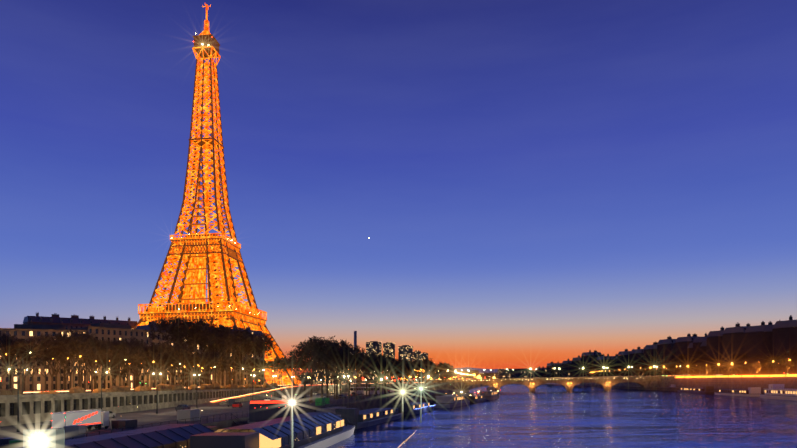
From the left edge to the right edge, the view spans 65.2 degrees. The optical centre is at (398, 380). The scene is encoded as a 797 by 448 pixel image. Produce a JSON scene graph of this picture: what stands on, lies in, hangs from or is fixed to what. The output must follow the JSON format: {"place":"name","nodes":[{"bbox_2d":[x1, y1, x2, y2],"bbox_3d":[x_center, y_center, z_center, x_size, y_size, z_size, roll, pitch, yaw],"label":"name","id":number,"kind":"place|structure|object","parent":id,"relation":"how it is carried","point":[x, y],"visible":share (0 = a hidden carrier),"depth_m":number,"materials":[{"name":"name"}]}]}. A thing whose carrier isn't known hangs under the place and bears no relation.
{"place":"outdoors","nodes":[
{"label":"outdoors","id":0,"kind":"place"},
{"bbox_2d":[350,387,363,394],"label":"coach","id":1,"kind":"object","parent":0,"point":[360,390],"visible":0.67,"depth_m":298.32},
{"bbox_2d":[364,387,379,394],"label":"coach","id":2,"kind":"object","parent":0,"point":[372,390],"visible":0.67,"depth_m":281.92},
{"bbox_2d":[0,377,796,438],"bbox_3d":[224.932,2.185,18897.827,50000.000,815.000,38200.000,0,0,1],"label":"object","id":3,"kind":"structure","parent":0,"point":[163,415],"depth_m":199.44,"materials":[{"name":"stone"}]},
{"bbox_2d":[0,333,28,388],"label":"plane tree","id":4,"kind":"object","parent":3,"relation":"on","point":[9,374],"visible":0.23,"depth_m":184.36,"materials":[{"name":"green plant"}]},
{"bbox_2d":[0,334,49,389],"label":"plane tree","id":5,"kind":"object","parent":3,"relation":"on","point":[11,347],"visible":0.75,"depth_m":166.51,"materials":[{"name":"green plant"}]},
{"bbox_2d":[1,352,53,393],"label":"plane tree","id":6,"kind":"object","parent":3,"relation":"on","point":[2,358],"visible":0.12,"depth_m":194.39,"materials":[{"name":"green plant"}]},
{"bbox_2d":[4,340,55,393],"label":"plane tree","id":7,"kind":"object","parent":3,"relation":"on","point":[24,356],"visible":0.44,"depth_m":175.63,"materials":[{"name":"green plant"}]},
{"bbox_2d":[19,354,65,390],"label":"plane tree","id":8,"kind":"object","parent":3,"relation":"on","point":[45,376],"visible":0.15,"depth_m":205.17,"materials":[{"name":"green plant"}]},
{"bbox_2d":[0,324,87,391],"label":"building","id":9,"kind":"structure","parent":3,"relation":"on","point":[24,331],"depth_m":296.37,"materials":[{"name":"stone"}]},
{"bbox_2d":[17,329,83,389],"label":"plane tree","id":10,"kind":"object","parent":3,"relation":"on","point":[44,342],"visible":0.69,"depth_m":162.06,"materials":[{"name":"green plant"}]},
{"bbox_2d":[24,346,86,390],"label":"plane tree","id":11,"kind":"object","parent":3,"relation":"on","point":[56,373],"visible":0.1,"depth_m":186.32,"materials":[{"name":"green plant"}]},
{"bbox_2d":[42,348,82,392],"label":"plane tree","id":12,"kind":"object","parent":3,"relation":"on","point":[64,373],"visible":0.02,"depth_m":195.03,"materials":[{"name":"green plant"}]},
{"bbox_2d":[42,334,97,389],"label":"plane tree","id":13,"kind":"object","parent":3,"relation":"on","point":[60,358],"visible":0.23,"depth_m":170.80,"materials":[{"name":"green plant"}]},
{"bbox_2d":[61,337,97,390],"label":"plane tree","id":14,"kind":"object","parent":3,"relation":"on","point":[85,373],"visible":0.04,"depth_m":180.17,"materials":[{"name":"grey plant"}]},
{"bbox_2d":[51,410,108,429],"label":"box truck","id":15,"kind":"object","parent":3,"relation":"on","point":[90,419],"visible":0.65,"depth_m":85.36,"materials":[{"name":"white metal"}]},
{"bbox_2d":[23,312,136,329],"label":"block","id":16,"kind":"structure","parent":3,"relation":"on","point":[74,321],"depth_m":440.60,"materials":[{"name":"stone"}]},
{"bbox_2d":[60,332,112,392],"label":"plane tree","id":17,"kind":"object","parent":3,"relation":"on","point":[73,344],"visible":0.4,"depth_m":158.97,"materials":[{"name":"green plant"}]},
{"bbox_2d":[61,331,114,386],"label":"plane tree","id":18,"kind":"object","parent":3,"relation":"on","point":[91,342],"visible":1,"depth_m":150.66,"materials":[{"name":"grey plant"}]},
{"bbox_2d":[68,338,117,388],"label":"plane tree","id":19,"kind":"object","parent":3,"relation":"on","point":[95,373],"visible":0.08,"depth_m":188.50,"materials":[{"name":"grey plant"}]},
{"bbox_2d":[71,323,149,389],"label":"building","id":20,"kind":"structure","parent":3,"relation":"on","point":[106,331],"depth_m":320.05,"materials":[{"name":"stone"}]},
{"bbox_2d":[88,339,134,385],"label":"plane tree","id":21,"kind":"object","parent":3,"relation":"on","point":[119,344],"visible":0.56,"depth_m":169.06,"materials":[{"name":"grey plant"}]},
{"bbox_2d":[91,346,145,385],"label":"plane tree","id":22,"kind":"object","parent":3,"relation":"on","point":[129,354],"visible":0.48,"depth_m":176.59,"materials":[{"name":"grey plant"}]},
{"bbox_2d":[102,336,139,385],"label":"plane tree","id":23,"kind":"object","parent":3,"relation":"on","point":[113,342],"visible":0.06,"depth_m":197.06,"materials":[{"name":"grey plant"}]},
{"bbox_2d":[107,353,140,385],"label":"plane tree","id":24,"kind":"object","parent":3,"relation":"on","point":[126,376],"visible":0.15,"depth_m":206.76,"materials":[{"name":"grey plant"}]},
{"bbox_2d":[121,339,153,391],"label":"plane tree","id":25,"kind":"object","parent":3,"relation":"on","point":[140,346],"visible":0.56,"depth_m":185.86,"materials":[{"name":"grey plant"}]},
{"bbox_2d":[128,351,167,385],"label":"plane tree","id":26,"kind":"object","parent":3,"relation":"on","point":[152,358],"visible":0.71,"depth_m":193.49,"materials":[{"name":"grey plant"}]},
{"bbox_2d":[145,341,191,383],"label":"plane tree","id":27,"kind":"object","parent":3,"relation":"on","point":[156,350],"visible":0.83,"depth_m":204.46,"materials":[{"name":"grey plant"}]},
{"bbox_2d":[136,320,202,387],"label":"building","id":28,"kind":"structure","parent":3,"relation":"on","point":[156,341],"depth_m":361.31,"materials":[{"name":"stone"}]},
{"bbox_2d":[157,351,182,383],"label":"plane tree","id":29,"kind":"object","parent":3,"relation":"on","point":[174,361],"visible":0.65,"depth_m":212.08,"materials":[{"name":"grey plant"}]},
{"bbox_2d":[148,315,209,384],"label":"plane tree","id":30,"kind":"object","parent":3,"relation":"on","point":[178,323],"visible":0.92,"depth_m":251.57,"materials":[{"name":"grey plant"}]},
{"bbox_2d":[162,344,196,383],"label":"plane tree","id":31,"kind":"object","parent":3,"relation":"on","point":[187,351],"visible":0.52,"depth_m":220.34,"materials":[{"name":"grey plant"}]},
{"bbox_2d":[143,317,225,389],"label":"plane tree","id":32,"kind":"object","parent":3,"relation":"on","point":[214,329],"visible":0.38,"depth_m":263.99,"materials":[{"name":"grey plant"}]},
{"bbox_2d":[159,329,215,384],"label":"plane tree","id":33,"kind":"object","parent":3,"relation":"on","point":[192,338],"visible":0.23,"depth_m":272.75,"materials":[{"name":"grey plant"}]},
{"bbox_2d":[170,347,207,389],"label":"plane tree","id":34,"kind":"object","parent":3,"relation":"on","point":[200,355],"visible":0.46,"depth_m":230.01,"materials":[{"name":"grey plant"}]},
{"bbox_2d":[188,352,215,385],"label":"plane tree","id":35,"kind":"object","parent":3,"relation":"on","point":[198,357],"visible":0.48,"depth_m":237.31,"materials":[{"name":"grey plant"}]},
{"bbox_2d":[188,353,221,383],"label":"plane tree","id":36,"kind":"object","parent":3,"relation":"on","point":[214,362],"visible":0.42,"depth_m":246.10,"materials":[{"name":"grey plant"}]},
{"bbox_2d":[189,349,223,383],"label":"plane tree","id":37,"kind":"object","parent":3,"relation":"on","point":[209,354],"visible":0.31,"depth_m":252.54,"materials":[{"name":"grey plant"}]},
{"bbox_2d":[182,329,236,383],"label":"plane tree","id":38,"kind":"object","parent":3,"relation":"on","point":[207,351],"visible":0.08,"depth_m":284.52,"materials":[{"name":"grey plant"}]},
{"bbox_2d":[0,390,428,447],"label":"port crates and kiosks","id":39,"kind":"object","parent":3,"relation":"on","point":[187,414],"visible":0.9,"depth_m":91.44,"materials":[{"name":"grey metal"}]},
{"bbox_2d":[133,4,301,384],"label":"tower","id":40,"kind":"structure","parent":3,"relation":"on","point":[213,257],"depth_m":486.66,"materials":[{"name":"orange metal"}]},
{"bbox_2d":[198,326,243,383],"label":"plane tree","id":41,"kind":"object","parent":3,"relation":"on","point":[214,338],"visible":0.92,"depth_m":261.23,"materials":[{"name":"grey plant"}]},
{"bbox_2d":[196,324,261,384],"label":"plane tree","id":42,"kind":"object","parent":3,"relation":"on","point":[246,340],"visible":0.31,"depth_m":272.88,"materials":[{"name":"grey plant"}]},
{"bbox_2d":[0,380,459,394],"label":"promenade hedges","id":43,"kind":"object","parent":3,"relation":"on","point":[123,388],"visible":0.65,"depth_m":174.94,"materials":[{"name":"plant"}]},
{"bbox_2d":[208,325,256,384],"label":"plane tree","id":44,"kind":"object","parent":3,"relation":"on","point":[232,352],"visible":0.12,"depth_m":281.54,"materials":[{"name":"grey plant"}]},
{"bbox_2d":[0,382,467,447],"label":"road","id":45,"kind":"structure","parent":3,"relation":"on","point":[34,408],"depth_m":151.75,"materials":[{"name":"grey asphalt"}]},
{"bbox_2d":[204,322,264,385],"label":"building","id":46,"kind":"structure","parent":3,"relation":"on","point":[245,373],"depth_m":424.82,"materials":[{"name":"stone"}]},
{"bbox_2d":[207,326,264,383],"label":"plane tree","id":47,"kind":"object","parent":3,"relation":"on","point":[240,329],"visible":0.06,"depth_m":289.09,"materials":[{"name":"grey plant"}]},
{"bbox_2d":[226,336,263,375],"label":"plane tree","id":48,"kind":"object","parent":3,"relation":"on","point":[247,356],"visible":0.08,"depth_m":305.37,"materials":[{"name":"grey plant"}]},
{"bbox_2d":[230,328,267,384],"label":"plane tree","id":49,"kind":"object","parent":3,"relation":"on","point":[253,335],"visible":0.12,"depth_m":297.04,"materials":[{"name":"grey plant"}]},
{"bbox_2d":[23,387,478,447],"bbox_3d":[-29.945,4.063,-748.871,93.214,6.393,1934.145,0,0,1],"label":"floodlight masts","id":50,"kind":"object","parent":3,"relation":"on","point":[50,437],"visible":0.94,"depth_m":13.28,"materials":[{"name":"grey metal"}]},
{"bbox_2d":[236,334,271,383],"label":"plane tree","id":51,"kind":"object","parent":3,"relation":"on","point":[262,346],"visible":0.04,"depth_m":313.90,"materials":[{"name":"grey plant"}]},
{"bbox_2d":[243,333,276,383],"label":"plane tree","id":52,"kind":"object","parent":3,"relation":"on","point":[269,342],"visible":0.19,"depth_m":320.95,"materials":[{"name":"grey plant"}]},
{"bbox_2d":[244,360,275,377],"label":"plane tree","id":53,"kind":"object","parent":3,"relation":"on","point":[261,363],"visible":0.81,"depth_m":331.09,"materials":[{"name":"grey plant"}]},
{"bbox_2d":[249,400,295,421],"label":"quayside bar","id":54,"kind":"object","parent":3,"relation":"on","point":[259,411],"visible":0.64,"depth_m":102.33,"materials":[{"name":"grey"}]},
{"bbox_2d":[270,363,289,379],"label":"plane tree","id":55,"kind":"object","parent":3,"relation":"on","point":[279,366],"visible":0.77,"depth_m":339.07,"materials":[{"name":"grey plant"}]},
{"bbox_2d":[288,359,307,383],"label":"plane tree","id":56,"kind":"object","parent":3,"relation":"on","point":[297,369],"visible":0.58,"depth_m":348.74,"materials":[{"name":"grey plant"}]},
{"bbox_2d":[275,346,331,401],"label":"plane tree","id":57,"kind":"object","parent":3,"relation":"on","point":[293,356],"visible":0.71,"depth_m":200.93,"materials":[{"name":"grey plant"}]},
{"bbox_2d":[292,336,338,402],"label":"plane tree","id":58,"kind":"object","parent":3,"relation":"on","point":[314,346],"visible":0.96,"depth_m":194.85,"materials":[{"name":"grey plant"}]},
{"bbox_2d":[300,336,340,397],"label":"plane tree","id":59,"kind":"object","parent":3,"relation":"on","point":[327,375],"visible":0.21,"depth_m":208.25,"materials":[{"name":"grey plant"}]},
{"bbox_2d":[231,396,418,434],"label":"landing pontoons","id":60,"kind":"object","parent":3,"relation":"on","point":[330,409],"visible":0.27,"depth_m":158.25,"materials":[{"name":"grey"}]},
{"bbox_2d":[305,340,353,397],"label":"plane tree","id":61,"kind":"object","parent":3,"relation":"on","point":[340,354],"visible":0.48,"depth_m":214.56,"materials":[{"name":"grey plant"}]},
{"bbox_2d":[313,352,355,398],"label":"plane tree","id":62,"kind":"object","parent":3,"relation":"on","point":[335,359],"visible":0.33,"depth_m":227.87,"materials":[{"name":"green plant"}]},
{"bbox_2d":[321,339,368,399],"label":"plane tree","id":63,"kind":"object","parent":3,"relation":"on","point":[346,345],"visible":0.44,"depth_m":223.09,"materials":[{"name":"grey plant"}]},
{"bbox_2d":[330,353,371,398],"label":"plane tree","id":64,"kind":"object","parent":3,"relation":"on","point":[357,363],"visible":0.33,"depth_m":231.95,"materials":[{"name":"green plant"}]},
{"bbox_2d":[340,358,377,397],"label":"plane tree","id":65,"kind":"object","parent":3,"relation":"on","point":[368,368],"visible":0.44,"depth_m":246.46,"materials":[{"name":"green plant"}]},
{"bbox_2d":[353,351,392,396],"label":"plane tree","id":66,"kind":"object","parent":3,"relation":"on","point":[374,356],"visible":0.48,"depth_m":254.46,"materials":[{"name":"green plant"}]},
{"bbox_2d":[312,341,434,382],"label":"buildings","id":67,"kind":"structure","parent":3,"relation":"on","point":[406,352],"depth_m":1628.75,"materials":[{"name":"grey concrete"}]},
{"bbox_2d":[371,353,402,394],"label":"plane tree","id":68,"kind":"object","parent":3,"relation":"on","point":[394,361],"visible":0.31,"depth_m":272.70,"materials":[{"name":"green plant"}]},
{"bbox_2d":[0,351,785,431],"bbox_3d":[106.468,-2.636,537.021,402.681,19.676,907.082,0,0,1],"label":"street lamps","id":69,"kind":"object","parent":3,"relation":"on","point":[18,425],"visible":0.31,"depth_m":164.41,"materials":[{"name":"grey metal"}]},
{"bbox_2d":[385,361,407,394],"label":"plane tree","id":70,"kind":"object","parent":3,"relation":"on","point":[403,366],"visible":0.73,"depth_m":288.35,"materials":[{"name":"green plant"}]},
{"bbox_2d":[266,368,534,383],"bbox_3d":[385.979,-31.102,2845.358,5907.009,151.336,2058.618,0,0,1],"label":"city blocks","id":71,"kind":"structure","parent":3,"relation":"on","point":[517,373],"depth_m":1879.58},
{"bbox_2d":[391,366,415,393],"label":"plane tree","id":72,"kind":"object","parent":3,"relation":"on","point":[401,375],"visible":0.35,"depth_m":299.60,"materials":[{"name":"green plant"}]},
{"bbox_2d":[398,361,416,393],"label":"plane tree","id":73,"kind":"object","parent":3,"relation":"on","point":[412,365],"visible":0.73,"depth_m":304.49,"materials":[{"name":"green plant"}]},
{"bbox_2d":[410,362,433,392],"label":"plane tree","id":74,"kind":"object","parent":3,"relation":"on","point":[422,366],"visible":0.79,"depth_m":326.07,"materials":[{"name":"green plant"}]},
{"bbox_2d":[535,366,545,377],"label":"building","id":75,"kind":"structure","parent":3,"relation":"on","point":[540,372],"depth_m":1244.27,"materials":[{"name":"stone"}]},
{"bbox_2d":[546,361,561,377],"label":"building","id":76,"kind":"structure","parent":3,"relation":"on","point":[551,371],"depth_m":1095.12,"materials":[{"name":"stone"}]},
{"bbox_2d":[416,375,714,391],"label":"bridge","id":77,"kind":"structure","parent":3,"relation":"on","point":[644,382],"depth_m":492.32,"materials":[{"name":"stone"}]},
{"bbox_2d":[562,359,571,376],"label":"building","id":78,"kind":"structure","parent":3,"relation":"on","point":[567,368],"depth_m":996.32,"materials":[{"name":"stone"}]},
{"bbox_2d":[572,356,580,376],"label":"building","id":79,"kind":"structure","parent":3,"relation":"on","point":[576,366],"depth_m":899.59,"materials":[{"name":"stone"}]},
{"bbox_2d":[581,350,601,376],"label":"building","id":80,"kind":"structure","parent":3,"relation":"on","point":[588,361],"depth_m":856.41,"materials":[{"name":"stone"}]},
{"bbox_2d":[762,353,784,374],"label":"plane tree","id":81,"kind":"object","parent":3,"relation":"on","point":[774,358],"visible":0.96,"depth_m":342.30,"materials":[{"name":"brown plant"}]},
{"bbox_2d":[0,0,796,374],"label":"sky","id":82,"kind":"structure","parent":0,"point":[483,184],"materials":[{"name":"blue"}]},
{"bbox_2d":[23,374,796,401],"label":"light trails","id":83,"kind":"object","parent":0,"point":[780,375],"visible":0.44,"depth_m":342.81,"materials":[{"name":"yellow"}]},
{"bbox_2d":[452,367,497,372],"bbox_3d":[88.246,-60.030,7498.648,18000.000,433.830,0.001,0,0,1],"label":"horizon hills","id":84,"kind":"structure","parent":0,"point":[480,370],"depth_m":7488.03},
{"bbox_2d":[280,383,796,447],"bbox_3d":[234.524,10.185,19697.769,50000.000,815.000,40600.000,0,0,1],"label":"river","id":85,"kind":"structure","parent":0,"point":[550,415],"depth_m":140.62,"materials":[{"name":"blue liquid"}]},
{"bbox_2d":[17,423,217,447],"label":"restaurant boat","id":86,"kind":"object","parent":85,"relation":"on","point":[168,436],"visible":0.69,"depth_m":69.51,"materials":[{"name":"blue metal"}]},
{"bbox_2d":[190,412,354,447],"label":"restaurant boat","id":87,"kind":"object","parent":85,"relation":"on","point":[316,427],"visible":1,"depth_m":83.01,"materials":[{"name":"blue paint"}]},
{"bbox_2d":[335,408,402,428],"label":"boat","id":88,"kind":"object","parent":85,"relation":"on","point":[357,418],"visible":0.88,"depth_m":141.83,"materials":[{"name":"blue metal"}]},
{"bbox_2d":[394,400,431,414],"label":"boat","id":89,"kind":"object","parent":85,"relation":"on","point":[409,408],"visible":0.9,"depth_m":186.44,"materials":[{"name":"grey"}]},
{"bbox_2d":[433,390,469,407],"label":"moored boat","id":90,"kind":"object","parent":85,"relation":"on","point":[454,399],"visible":0.96,"depth_m":234.11,"materials":[{"name":"grey metal"}]},
{"bbox_2d":[465,393,485,402],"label":"moored boat","id":91,"kind":"object","parent":85,"relation":"on","point":[474,398],"visible":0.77,"depth_m":272.51,"materials":[{"name":"grey metal"}]},
{"bbox_2d":[480,387,497,399],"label":"moored boat","id":92,"kind":"object","parent":85,"relation":"on","point":[490,393],"visible":0.88,"depth_m":313.06,"materials":[{"name":"grey"}]},
{"bbox_2d":[677,386,715,393],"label":"barge","id":93,"kind":"object","parent":85,"relation":"on","point":[707,390],"visible":1,"depth_m":363.66,"materials":[{"name":"grey metal"}]},
{"bbox_2d":[714,387,761,396],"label":"boat","id":94,"kind":"object","parent":85,"relation":"on","point":[753,392],"visible":1,"depth_m":304.12,"materials":[{"name":"white paint"}]},
{"bbox_2d":[760,378,796,400],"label":"boat","id":95,"kind":"object","parent":85,"relation":"on","point":[777,391],"visible":1,"depth_m":258.70,"materials":[{"name":"white paint"}]},
{"bbox_2d":[670,373,796,377],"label":"trails","id":96,"kind":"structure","parent":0,"point":[716,375],"depth_m":476.55,"materials":[{"name":"yellow"}]},
{"bbox_2d":[596,354,617,376],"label":"building","id":97,"kind":"structure","parent":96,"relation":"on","point":[608,361],"depth_m":815.52,"materials":[{"name":"stone"}]},
{"bbox_2d":[618,349,632,375],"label":"building","id":98,"kind":"structure","parent":96,"relation":"on","point":[623,357],"depth_m":758.13,"materials":[{"name":"stone"}]},
{"bbox_2d":[630,347,644,375],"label":"building","id":99,"kind":"structure","parent":96,"relation":"on","point":[638,353],"depth_m":698.89,"materials":[{"name":"stone"}]},
{"bbox_2d":[644,341,658,375],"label":"building","id":100,"kind":"structure","parent":96,"relation":"on","point":[650,351],"depth_m":640.68,"materials":[{"name":"stone"}]},
{"bbox_2d":[657,336,675,375],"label":"building","id":101,"kind":"structure","parent":96,"relation":"on","point":[665,351],"depth_m":598.91,"materials":[{"name":"stone"}]},
{"bbox_2d":[675,333,699,374],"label":"building","id":102,"kind":"structure","parent":96,"relation":"on","point":[682,344],"depth_m":562.01,"materials":[{"name":"stone"}]},
{"bbox_2d":[687,343,692,374],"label":"building","id":103,"kind":"structure","parent":96,"relation":"on","point":[690,349],"depth_m":540.20,"materials":[{"name":"stone"}]},
{"bbox_2d":[693,333,706,374],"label":"building","id":104,"kind":"structure","parent":96,"relation":"on","point":[698,341],"depth_m":522.35,"materials":[{"name":"stone"}]},
{"bbox_2d":[691,354,714,374],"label":"plane tree","id":105,"kind":"object","parent":96,"relation":"on","point":[699,358],"visible":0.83,"depth_m":481.89,"materials":[{"name":"brown plant"}]},
{"bbox_2d":[700,341,706,374],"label":"building","id":106,"kind":"structure","parent":96,"relation":"on","point":[703,348],"depth_m":499.48,"materials":[{"name":"stone"}]},
{"bbox_2d":[707,326,723,374],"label":"building","id":107,"kind":"structure","parent":96,"relation":"on","point":[715,344],"depth_m":481.31,"materials":[{"name":"stone"}]},
{"bbox_2d":[723,322,749,374],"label":"building","id":108,"kind":"structure","parent":96,"relation":"on","point":[733,340],"depth_m":456.15,"materials":[{"name":"stone"}]},
{"bbox_2d":[744,321,772,374],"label":"building","id":109,"kind":"structure","parent":96,"relation":"on","point":[752,338],"depth_m":432.81,"materials":[{"name":"stone"}]},
{"bbox_2d":[762,320,793,374],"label":"building","id":110,"kind":"structure","parent":96,"relation":"on","point":[767,340],"depth_m":411.94,"materials":[{"name":"stone"}]},
{"bbox_2d":[772,315,796,374],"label":"building","id":111,"kind":"structure","parent":96,"relation":"on","point":[783,339],"depth_m":396.68,"materials":[{"name":"stone"}]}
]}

